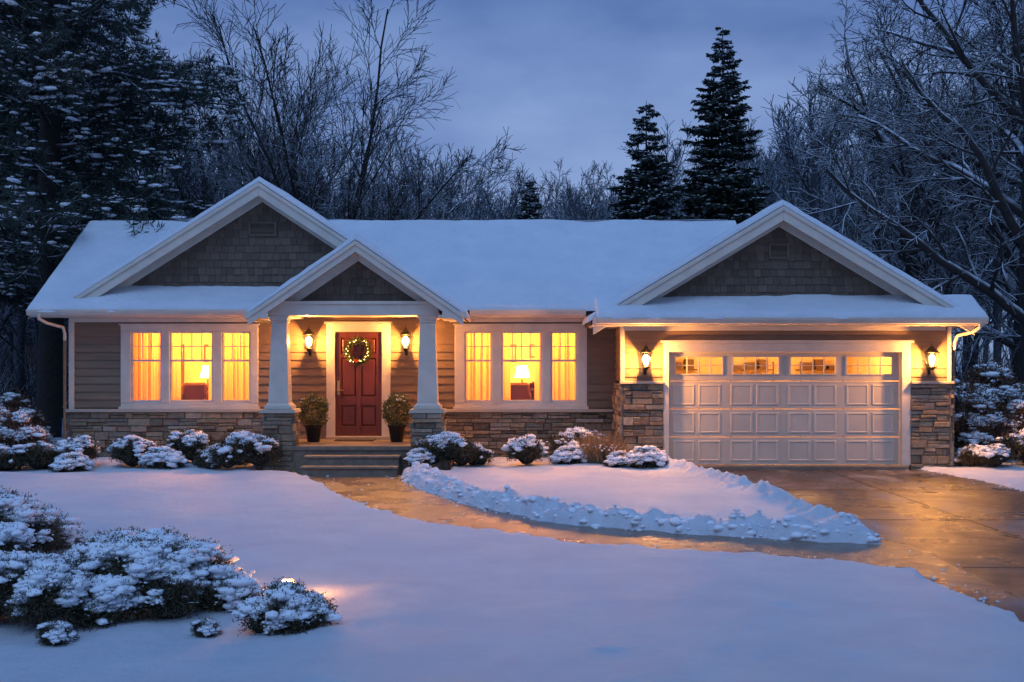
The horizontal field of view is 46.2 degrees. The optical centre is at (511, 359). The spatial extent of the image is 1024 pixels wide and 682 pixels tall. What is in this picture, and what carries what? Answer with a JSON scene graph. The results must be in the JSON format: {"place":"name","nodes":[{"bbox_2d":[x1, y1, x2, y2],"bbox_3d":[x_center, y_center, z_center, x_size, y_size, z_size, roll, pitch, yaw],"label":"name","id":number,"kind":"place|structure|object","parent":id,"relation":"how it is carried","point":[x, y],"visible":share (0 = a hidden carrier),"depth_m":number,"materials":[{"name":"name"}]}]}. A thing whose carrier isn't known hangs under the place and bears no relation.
{"place":"outdoors","nodes":[
{"label":"outdoors","id":0,"kind":"place"},
{"bbox_2d":[63,340,65,438],"bbox_3d":[-9.280,0.795,24.900,0.059,2.410,0.062,0,0,0],"label":"downspout","id":1,"kind":"object","parent":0,"point":[64,388],"visible":0.67,"depth_m":24.87,"materials":[{"name":"paint"}]},
{"bbox_2d":[181,333,208,383],"bbox_3d":[-6.700,0.375,26.335,3.200,2.450,2.530,0,0,0],"label":"interior room","id":2,"kind":"object","parent":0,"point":[192,372],"visible":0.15,"depth_m":27.60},
{"bbox_2d":[181,344,183,383],"bbox_3d":[-7.772,0.625,27.375,0.500,1.950,0.350,0,0,0],"label":"bookcase","id":3,"kind":"object","parent":2,"relation":"on","point":[182,372],"visible":0.08,"depth_m":27.40,"materials":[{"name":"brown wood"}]},
{"bbox_2d":[181,383,208,399],"bbox_3d":[-6.753,0.920,25.725,0.600,0.860,0.450,0,0,0],"label":"armchair","id":4,"kind":"object","parent":2,"relation":"in","point":[194,391],"visible":0.3,"depth_m":25.50,"materials":[{"name":"brown fabric"}]},
{"bbox_2d":[200,366,208,391],"bbox_3d":[-6.652,0.615,26.250,0.340,0.970,0.340,0,0,0],"label":"table lamp","id":5,"kind":"object","parent":2,"relation":"in","point":[205,372],"visible":0.35,"depth_m":26.12,"materials":[{"name":"white fabric"}]},
{"bbox_2d":[204,344,208,359],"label":"picture frames","id":6,"kind":"structure","parent":2,"relation":"attached to","point":[206,353],"depth_m":27.54,"materials":[{"name":"wood"}]},
{"bbox_2d":[134,331,575,399],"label":"curtains","id":7,"kind":"object","parent":2,"relation":"attached to","point":[147,380],"visible":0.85,"depth_m":25.17,"materials":[{"name":"beige fabric"}]},
{"bbox_2d":[0,366,1023,681],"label":"snow ground","id":8,"kind":"structure","parent":0,"point":[416,600],"depth_m":10.47,"materials":[{"name":"white snow"}]},
{"bbox_2d":[0,404,13,422],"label":"snowy shrub","id":9,"kind":"object","parent":8,"relation":"on","point":[3,408],"visible":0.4,"depth_m":24.80,"materials":[{"name":"white plant"}]},
{"bbox_2d":[0,442,21,470],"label":"snowy shrub","id":10,"kind":"object","parent":8,"relation":"on","point":[6,464],"visible":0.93,"depth_m":22.29,"materials":[{"name":"green plant"}]},
{"bbox_2d":[0,408,52,447],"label":"snowy shrub","id":11,"kind":"object","parent":8,"relation":"on","point":[16,428],"visible":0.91,"depth_m":22.79,"materials":[{"name":"white plant"}]},
{"bbox_2d":[0,388,56,444],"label":"snowy shrub","id":12,"kind":"object","parent":8,"relation":"on","point":[10,400],"visible":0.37,"depth_m":25.42,"materials":[{"name":"white plant"}]},
{"bbox_2d":[9,439,62,469],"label":"snowy shrub","id":13,"kind":"object","parent":8,"relation":"on","point":[40,454],"visible":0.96,"depth_m":22.46,"materials":[{"name":"green plant"}]},
{"bbox_2d":[0,485,88,552],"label":"foreground snowy shrub","id":14,"kind":"object","parent":8,"relation":"on","point":[28,523],"visible":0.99,"depth_m":12.35,"materials":[{"name":"white snow"}]},
{"bbox_2d":[0,14,107,365],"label":"pine tree","id":15,"kind":"object","parent":8,"relation":"on","point":[9,311],"visible":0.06,"depth_m":41.88,"materials":[{"name":"green plant"}]},
{"bbox_2d":[34,618,79,646],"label":"foreground snowy shrub","id":16,"kind":"object","parent":8,"relation":"on","point":[56,632],"visible":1,"depth_m":8.62,"materials":[{"name":"white snow"}]},
{"bbox_2d":[0,545,129,631],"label":"foreground snowy shrub","id":17,"kind":"object","parent":8,"relation":"on","point":[39,587],"visible":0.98,"depth_m":9.07,"materials":[{"name":"white snow"}]},
{"bbox_2d":[48,449,94,472],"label":"snowy shrub","id":18,"kind":"object","parent":8,"relation":"on","point":[74,461],"visible":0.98,"depth_m":22.13,"materials":[{"name":"white snow"}]},
{"bbox_2d":[55,434,100,459],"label":"snowy shrub","id":19,"kind":"object","parent":8,"relation":"on","point":[86,445],"visible":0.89,"depth_m":22.88,"materials":[{"name":"white snow"}]},
{"bbox_2d":[0,1,169,304],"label":"pine tree","id":20,"kind":"object","parent":8,"relation":"on","point":[65,138],"visible":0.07,"depth_m":36.42,"materials":[{"name":"green plant"}]},
{"bbox_2d":[0,4,196,417],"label":"pine tree","id":21,"kind":"object","parent":8,"relation":"on","point":[30,292],"visible":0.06,"depth_m":42.41,"materials":[{"name":"green plant"}]},
{"bbox_2d":[61,526,187,554],"bbox_3d":[-3.505,1.778,10.524,1.119,0.711,1.772,0,0,41],"label":"foreground snowy shrub","id":22,"kind":"object","parent":8,"relation":"on","point":[107,536],"visible":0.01,"depth_m":10.29,"materials":[{"name":"white snow"}]},
{"bbox_2d":[0,0,251,437],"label":"pine tree","id":23,"kind":"object","parent":8,"relation":"on","point":[42,208],"visible":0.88,"depth_m":29.98,"materials":[{"name":"green plant"}]},
{"bbox_2d":[107,434,157,466],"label":"snowy shrub","id":24,"kind":"object","parent":8,"relation":"on","point":[129,450],"visible":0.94,"depth_m":22.71,"materials":[{"name":"white plant"}]},
{"bbox_2d":[21,526,264,626],"bbox_3d":[-2.962,1.746,9.676,1.953,0.784,1.234,0,0,-9],"label":"foreground snowy shrub","id":25,"kind":"object","parent":8,"relation":"on","point":[162,573],"visible":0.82,"depth_m":9.54,"materials":[{"name":"white snow"}]},
{"bbox_2d":[135,444,188,469],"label":"snowy shrub","id":26,"kind":"object","parent":8,"relation":"on","point":[161,456],"visible":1,"depth_m":22.41,"materials":[{"name":"white snow"}]},
{"bbox_2d":[164,427,215,460],"bbox_3d":[-6.226,1.651,23.326,1.054,0.677,1.244,0,0,-11],"label":"snowy shrub","id":27,"kind":"object","parent":8,"relation":"on","point":[188,443],"visible":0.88,"depth_m":23.02,"materials":[{"name":"white plant"}]},
{"bbox_2d":[190,443,220,469],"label":"snowy shrub","id":28,"kind":"object","parent":8,"relation":"on","point":[201,460],"visible":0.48,"depth_m":22.56,"materials":[{"name":"green plant"}]},
{"bbox_2d":[190,616,222,638],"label":"foreground snowy shrub","id":29,"kind":"object","parent":8,"relation":"on","point":[206,627],"visible":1,"depth_m":8.89,"materials":[{"name":"white snow"}]},
{"bbox_2d":[118,39,364,212],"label":"bare tree","id":30,"kind":"object","parent":8,"relation":"on","point":[203,184],"visible":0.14,"depth_m":46.84,"materials":[{"name":"brown plant"}]},
{"bbox_2d":[204,429,283,468],"bbox_3d":[-5.028,1.641,22.536,1.510,0.785,1.162,0,0,-11],"label":"snowy shrub","id":31,"kind":"object","parent":8,"relation":"on","point":[232,449],"visible":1,"depth_m":22.25,"materials":[{"name":"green plant"}]},
{"bbox_2d":[231,576,342,635],"bbox_3d":[-1.690,1.882,9.052,0.839,0.482,0.631,0,0,4],"label":"foreground snowy shrub","id":32,"kind":"object","parent":8,"relation":"on","point":[290,607],"visible":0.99,"depth_m":8.91,"materials":[{"name":"white snow"}]},
{"bbox_2d":[282,578,297,582],"bbox_3d":[-1.970,2.053,10.550,0.200,0.250,0.197,0,0,0],"label":"path light","id":33,"kind":"object","parent":8,"relation":"on","point":[286,579],"visible":0.12,"depth_m":10.53,"materials":[{"name":"yellow metal"}]},
{"bbox_2d":[144,0,525,219],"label":"bare tree","id":34,"kind":"object","parent":8,"relation":"on","point":[299,191],"visible":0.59,"depth_m":38.59,"materials":[{"name":"brown plant"}]},
{"bbox_2d":[255,439,453,475],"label":"porch floor and steps","id":35,"kind":"structure","parent":8,"relation":"on","point":[332,457],"depth_m":22.82,"materials":[{"name":"stone"}]},
{"bbox_2d":[296,391,328,441],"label":"potted boxwood","id":36,"kind":"object","parent":35,"relation":"on","point":[313,430],"visible":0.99,"depth_m":23.94,"materials":[{"name":"green plant"}]},
{"bbox_2d":[334,439,375,440],"bbox_3d":[-3.200,1.637,24.525,0.800,0.015,0.550,0,0,0],"label":"doormat","id":37,"kind":"object","parent":35,"relation":"on","point":[354,439],"visible":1,"depth_m":24.38,"materials":[{"name":"brown fabric"}]},
{"bbox_2d":[381,392,411,441],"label":"potted boxwood","id":38,"kind":"object","parent":35,"relation":"on","point":[396,431],"visible":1,"depth_m":23.93,"materials":[{"name":"green plant"}]},
{"bbox_2d":[402,447,435,466],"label":"snowy shrub","id":39,"kind":"object","parent":8,"relation":"on","point":[412,455],"visible":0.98,"depth_m":22.23,"materials":[{"name":"white snow"}]},
{"bbox_2d":[409,430,482,465],"bbox_3d":[-1.227,1.650,22.717,1.438,0.747,1.106,0,0,-9],"label":"snowy shrub","id":40,"kind":"object","parent":8,"relation":"on","point":[456,448],"visible":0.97,"depth_m":22.52,"materials":[{"name":"green plant"}]},
{"bbox_2d":[451,442,493,464],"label":"snowy shrub","id":41,"kind":"object","parent":8,"relation":"on","point":[485,455],"visible":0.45,"depth_m":22.98,"materials":[{"name":"white plant"}]},
{"bbox_2d":[0,306,1012,417],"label":"woodland brush","id":42,"kind":"object","parent":8,"relation":"on","point":[28,382],"visible":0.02,"depth_m":46.64,"materials":[{"name":"brown plant"}]},
{"bbox_2d":[0,63,1019,396],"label":"distant trees","id":43,"kind":"object","parent":8,"relation":"on","point":[782,169],"visible":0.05,"depth_m":53.51,"materials":[{"name":"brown plant"}]},
{"bbox_2d":[74,315,946,438],"bbox_3d":[-0.325,0.625,27.050,17.810,3.150,7.160,0,0,0],"label":"lap siding","id":44,"kind":"object","parent":8,"relation":"on","point":[97,365],"visible":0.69,"depth_m":24.98,"materials":[{"name":"paint"}]},
{"bbox_2d":[302,327,314,354],"bbox_3d":[-4.200,-0.395,24.825,0.239,0.610,0.290,0,0,0],"label":"wall lantern","id":45,"kind":"object","parent":44,"relation":"attached to","point":[309,340],"depth_m":24.76,"materials":[{"name":"black metal"}]},
{"bbox_2d":[399,326,411,354],"bbox_3d":[-2.200,-0.395,24.825,0.239,0.610,0.290,0,0,0],"label":"wall lantern","id":46,"kind":"object","parent":44,"relation":"attached to","point":[405,332],"depth_m":24.76,"materials":[{"name":"black metal"}]},
{"bbox_2d":[26,182,988,465],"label":"white trim","id":47,"kind":"structure","parent":44,"relation":"attached to","point":[296,292],"depth_m":24.30,"materials":[{"name":"paint"}]},
{"bbox_2d":[37,314,65,339],"bbox_3d":[-9.437,-0.665,24.618,0.073,0.530,0.711,0,0,30],"label":"downspout elbow","id":48,"kind":"object","parent":47,"relation":"attached to","point":[52,324],"visible":1,"depth_m":24.63,"materials":[{"name":"white metal"}]},
{"bbox_2d":[335,332,381,435],"bbox_3d":[-3.195,0.505,25.020,0.970,2.170,0.060,0,0,0],"label":"front door","id":49,"kind":"structure","parent":47,"relation":"attached to","point":[358,405],"depth_m":24.99,"materials":[{"name":"red wood"}]},
{"bbox_2d":[337,380,343,394],"bbox_3d":[-3.570,0.580,24.953,0.140,0.300,0.075,0,0,0],"label":"door handle","id":50,"kind":"object","parent":49,"relation":"attached to","point":[338,387],"visible":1,"depth_m":24.97,"materials":[{"name":"gold metal"}]},
{"bbox_2d":[343,335,372,365],"bbox_3d":[-3.197,-0.189,24.892,0.650,0.672,0.176,0,0,0],"label":"christmas wreath","id":51,"kind":"object","parent":49,"relation":"attached to","point":[364,358],"visible":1,"depth_m":24.89,"materials":[{"name":"green plant"}]},
{"bbox_2d":[953,323,981,349],"bbox_3d":[8.781,-0.450,23.176,0.093,0.520,0.754,0,0,-23],"label":"downspout elbow","id":52,"kind":"object","parent":47,"relation":"attached to","point":[964,334],"visible":1,"depth_m":23.21,"materials":[{"name":"white metal"}]},
{"bbox_2d":[246,182,781,327],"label":"roof deck","id":53,"kind":"structure","parent":44,"relation":"on","point":[589,323],"depth_m":23.24,"materials":[{"name":"grey concrete"}]},
{"bbox_2d":[27,176,987,324],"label":"roof snow","id":54,"kind":"structure","parent":53,"relation":"on","point":[602,268],"depth_m":25.27,"materials":[{"name":"white snow"}]},
{"bbox_2d":[130,202,891,300],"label":"gable shingles","id":55,"kind":"object","parent":53,"relation":"attached to","point":[232,253],"visible":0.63,"depth_m":23.49,"materials":[{"name":"grey wood"}]},
{"bbox_2d":[248,222,276,235],"bbox_3d":[-5.190,-2.720,24.960,0.580,0.300,0.020,0,0,0],"label":"gable vent","id":56,"kind":"object","parent":55,"relation":"attached to","point":[262,233],"visible":1,"depth_m":24.95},
{"bbox_2d":[769,244,788,258],"bbox_3d":[5.220,-2.120,23.460,0.400,0.300,0.020,0,0,0],"label":"gable vent","id":57,"kind":"object","parent":55,"relation":"attached to","point":[778,253],"visible":1,"depth_m":23.45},
{"bbox_2d":[639,345,652,374],"bbox_3d":[2.600,-0.015,23.325,0.239,0.610,0.290,0,0,0],"label":"wall lantern","id":58,"kind":"object","parent":44,"relation":"attached to","point":[644,352],"depth_m":23.26,"materials":[{"name":"black metal"}]},
{"bbox_2d":[924,343,939,374],"bbox_3d":[8.150,-0.015,23.325,0.239,0.610,0.290,0,0,0],"label":"wall lantern","id":59,"kind":"object","parent":44,"relation":"attached to","point":[930,359],"depth_m":23.27,"materials":[{"name":"black metal"}]},
{"bbox_2d":[66,382,954,472],"bbox_3d":[-0.324,1.335,26.697,17.963,1.730,7.807,0,0,0],"label":"stone veneer","id":60,"kind":"object","parent":8,"relation":"on","point":[638,412],"visible":0.56,"depth_m":24.90,"materials":[{"name":"grey"}]},
{"bbox_2d":[259,315,446,412],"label":"porch columns","id":61,"kind":"structure","parent":60,"relation":"on","point":[280,394],"depth_m":22.98,"materials":[{"name":"paint"}]},
{"bbox_2d":[501,433,548,464],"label":"snowy shrub","id":62,"kind":"object","parent":8,"relation":"on","point":[528,449],"visible":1,"depth_m":22.84,"materials":[{"name":"white snow"}]},
{"bbox_2d":[514,181,543,219],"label":"spruce tree","id":63,"kind":"object","parent":8,"relation":"on","point":[529,214],"visible":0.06,"depth_m":40.35,"materials":[{"name":"green plant"}]},
{"bbox_2d":[548,442,588,464],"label":"snowy shrub","id":64,"kind":"object","parent":8,"relation":"on","point":[564,454],"visible":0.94,"depth_m":22.93,"materials":[{"name":"white snow"}]},
{"bbox_2d":[547,423,607,452],"bbox_3d":[1.300,1.622,23.821,1.438,0.747,1.106,0,0,-29],"label":"snowy shrub","id":65,"kind":"object","parent":8,"relation":"on","point":[558,439],"visible":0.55,"depth_m":23.59,"materials":[{"name":"white plant"}]},
{"bbox_2d":[569,430,623,463],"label":"dry ornamental grass","id":66,"kind":"object","parent":8,"relation":"on","point":[592,455],"depth_m":22.93,"materials":[{"name":"brown plant"}]},
{"bbox_2d":[581,429,638,463],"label":"dry ornamental grass","id":67,"kind":"object","parent":8,"relation":"on","point":[602,455],"depth_m":22.85,"materials":[{"name":"brown plant"}]},
{"bbox_2d":[602,449,627,467],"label":"snowy shrub","id":68,"kind":"object","parent":8,"relation":"on","point":[613,459],"visible":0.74,"depth_m":22.50,"materials":[{"name":"white snow"}]},
{"bbox_2d":[606,441,633,464],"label":"dry ornamental grass","id":69,"kind":"object","parent":8,"relation":"on","point":[621,449],"depth_m":22.71,"materials":[{"name":"brown plant"}]},
{"bbox_2d":[620,443,670,468],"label":"snowy shrub","id":70,"kind":"object","parent":8,"relation":"on","point":[647,456],"visible":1,"depth_m":22.32,"materials":[{"name":"white snow"}]},
{"bbox_2d":[607,101,684,219],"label":"spruce tree","id":71,"kind":"object","parent":8,"relation":"on","point":[651,170],"visible":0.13,"depth_m":41.66,"materials":[{"name":"green plant"}]},
{"bbox_2d":[308,475,993,584],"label":"walkway","id":72,"kind":"structure","parent":8,"relation":"on","point":[404,500],"depth_m":14.65,"materials":[{"name":"grey concrete"}]},
{"bbox_2d":[663,26,770,223],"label":"spruce tree","id":73,"kind":"object","parent":8,"relation":"on","point":[719,190],"visible":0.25,"depth_m":44.46,"materials":[{"name":"green plant"}]},
{"bbox_2d":[748,0,1023,372],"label":"bare tree","id":74,"kind":"object","parent":8,"relation":"on","point":[1002,202],"visible":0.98,"depth_m":29.01,"materials":[{"name":"brown plant"}]},
{"bbox_2d":[789,0,1023,369],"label":"bare tree","id":75,"kind":"object","parent":8,"relation":"on","point":[913,205],"visible":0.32,"depth_m":38.25,"materials":[{"name":"brown plant"}]},
{"bbox_2d":[820,0,1023,383],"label":"bare tree","id":76,"kind":"object","parent":8,"relation":"on","point":[1007,284],"visible":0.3,"depth_m":35.87,"materials":[{"name":"brown plant"}]},
{"bbox_2d":[950,375,972,447],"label":"snowy shrub","id":77,"kind":"object","parent":8,"relation":"on","point":[961,397],"visible":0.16,"depth_m":25.97,"materials":[{"name":"green plant"}]},
{"bbox_2d":[952,442,987,466],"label":"snowy shrub","id":78,"kind":"object","parent":8,"relation":"on","point":[964,456],"visible":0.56,"depth_m":23.29,"materials":[{"name":"white plant"}]},
{"bbox_2d":[950,393,1007,448],"bbox_3d":[9.550,1.332,24.715,1.373,1.294,1.651,0,0,33],"label":"snowy shrub","id":79,"kind":"object","parent":8,"relation":"on","point":[975,420],"visible":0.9,"depth_m":24.37,"materials":[{"name":"green plant"}]},
{"bbox_2d":[959,356,1023,413],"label":"snowy shrub","id":80,"kind":"object","parent":8,"relation":"on","point":[984,381],"visible":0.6,"depth_m":26.82,"materials":[{"name":"green plant"}]},
{"bbox_2d":[972,442,1012,466],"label":"snowy shrub","id":81,"kind":"object","parent":8,"relation":"on","point":[996,454],"visible":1,"depth_m":22.74,"materials":[{"name":"white snow"}]},
{"bbox_2d":[989,397,1023,443],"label":"snowy shrub","id":82,"kind":"object","parent":8,"relation":"on","point":[1015,415],"visible":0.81,"depth_m":24.42,"materials":[{"name":"white plant"}]},
{"bbox_2d":[995,426,1023,462],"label":"snowy shrub","id":83,"kind":"object","parent":8,"relation":"on","point":[1014,441],"visible":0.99,"depth_m":23.02,"materials":[{"name":"white plant"}]},
{"bbox_2d":[1008,381,1023,412],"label":"snowy shrub","id":84,"kind":"object","parent":8,"relation":"on","point":[1021,385],"visible":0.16,"depth_m":27.00,"materials":[{"name":"green plant"}]},
{"bbox_2d":[9,0,1023,364],"label":"sky","id":85,"kind":"structure","parent":0,"point":[568,79],"materials":[{"name":"blue"}]},
{"bbox_2d":[510,333,534,383],"bbox_3d":[0.185,0.375,26.335,3.070,2.450,2.530,0,0,0],"label":"interior room","id":86,"kind":"object","parent":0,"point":[525,350],"depth_m":27.60,"materials":[{"name":"yellow paint"}]},
{"bbox_2d":[510,383,531,399],"bbox_3d":[0.121,0.920,25.725,0.600,0.860,0.450,0,0,0],"label":"armchair","id":87,"kind":"object","parent":86,"relation":"in","point":[519,391],"visible":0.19,"depth_m":25.50,"materials":[{"name":"brown fabric"}]},
{"bbox_2d":[514,366,529,382],"bbox_3d":[0.222,0.615,26.250,0.340,0.970,0.340,0,0,0],"label":"table lamp","id":88,"kind":"object","parent":86,"relation":"in","point":[522,371],"visible":0.54,"depth_m":26.14,"materials":[{"name":"white fabric"}]},
{"bbox_2d":[510,344,534,359],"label":"picture frames","id":89,"kind":"structure","parent":86,"relation":"attached to","point":[532,352],"depth_m":27.54,"materials":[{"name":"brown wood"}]},
{"bbox_2d":[531,390,534,399],"bbox_3d":[0.462,1.100,25.750,0.400,0.900,0.400,0,0,0],"label":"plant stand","id":90,"kind":"object","parent":86,"relation":"on","point":[533,394],"visible":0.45,"depth_m":25.70,"materials":[{"name":"brown wood"}]},
{"bbox_2d":[529,381,534,392],"bbox_3d":[0.466,0.645,25.747,0.371,0.422,0.380,0,0,-34],"label":"flower arrangement","id":91,"kind":"object","parent":90,"relation":"on","point":[532,385],"visible":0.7,"depth_m":25.69,"materials":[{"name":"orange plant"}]},
{"bbox_2d":[669,352,898,464],"bbox_3d":[5.345,0.957,23.630,4.550,2.214,0.060,0,0,0],"label":"garage door","id":92,"kind":"structure","parent":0,"point":[784,416],"depth_m":23.62,"materials":[{"name":"white metal"}]},
{"bbox_2d":[696,465,908,469],"bbox_3d":[5.375,2.121,23.540,4.750,0.098,0.280,0,0,0],"label":"garage apron","id":93,"kind":"object","parent":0,"point":[808,467],"visible":0.54,"depth_m":23.40,"materials":[{"name":"grey concrete"}]},
{"bbox_2d":[720,469,1023,621],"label":"driveway","id":94,"kind":"structure","parent":0,"point":[970,527],"depth_m":16.88,"materials":[{"name":"grey concrete"}]},
{"bbox_2d":[676,357,890,373],"bbox_3d":[5.375,0.675,25.840,4.850,2.850,4.320,0,0,0],"label":"garage interior","id":95,"kind":"object","parent":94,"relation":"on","point":[797,361],"depth_m":28.00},
{"bbox_2d":[676,359,834,373],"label":"garage shelves","id":96,"kind":"object","parent":95,"relation":"in","point":[763,368],"visible":0.32,"depth_m":27.55,"materials":[{"name":"brown wood"}]},
{"bbox_2d":[951,347,954,445],"bbox_3d":[8.660,0.875,23.575,0.059,2.251,0.112,0,0,0],"label":"downspout","id":97,"kind":"object","parent":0,"point":[953,375],"visible":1,"depth_m":23.55,"materials":[{"name":"paint"}]}
]}

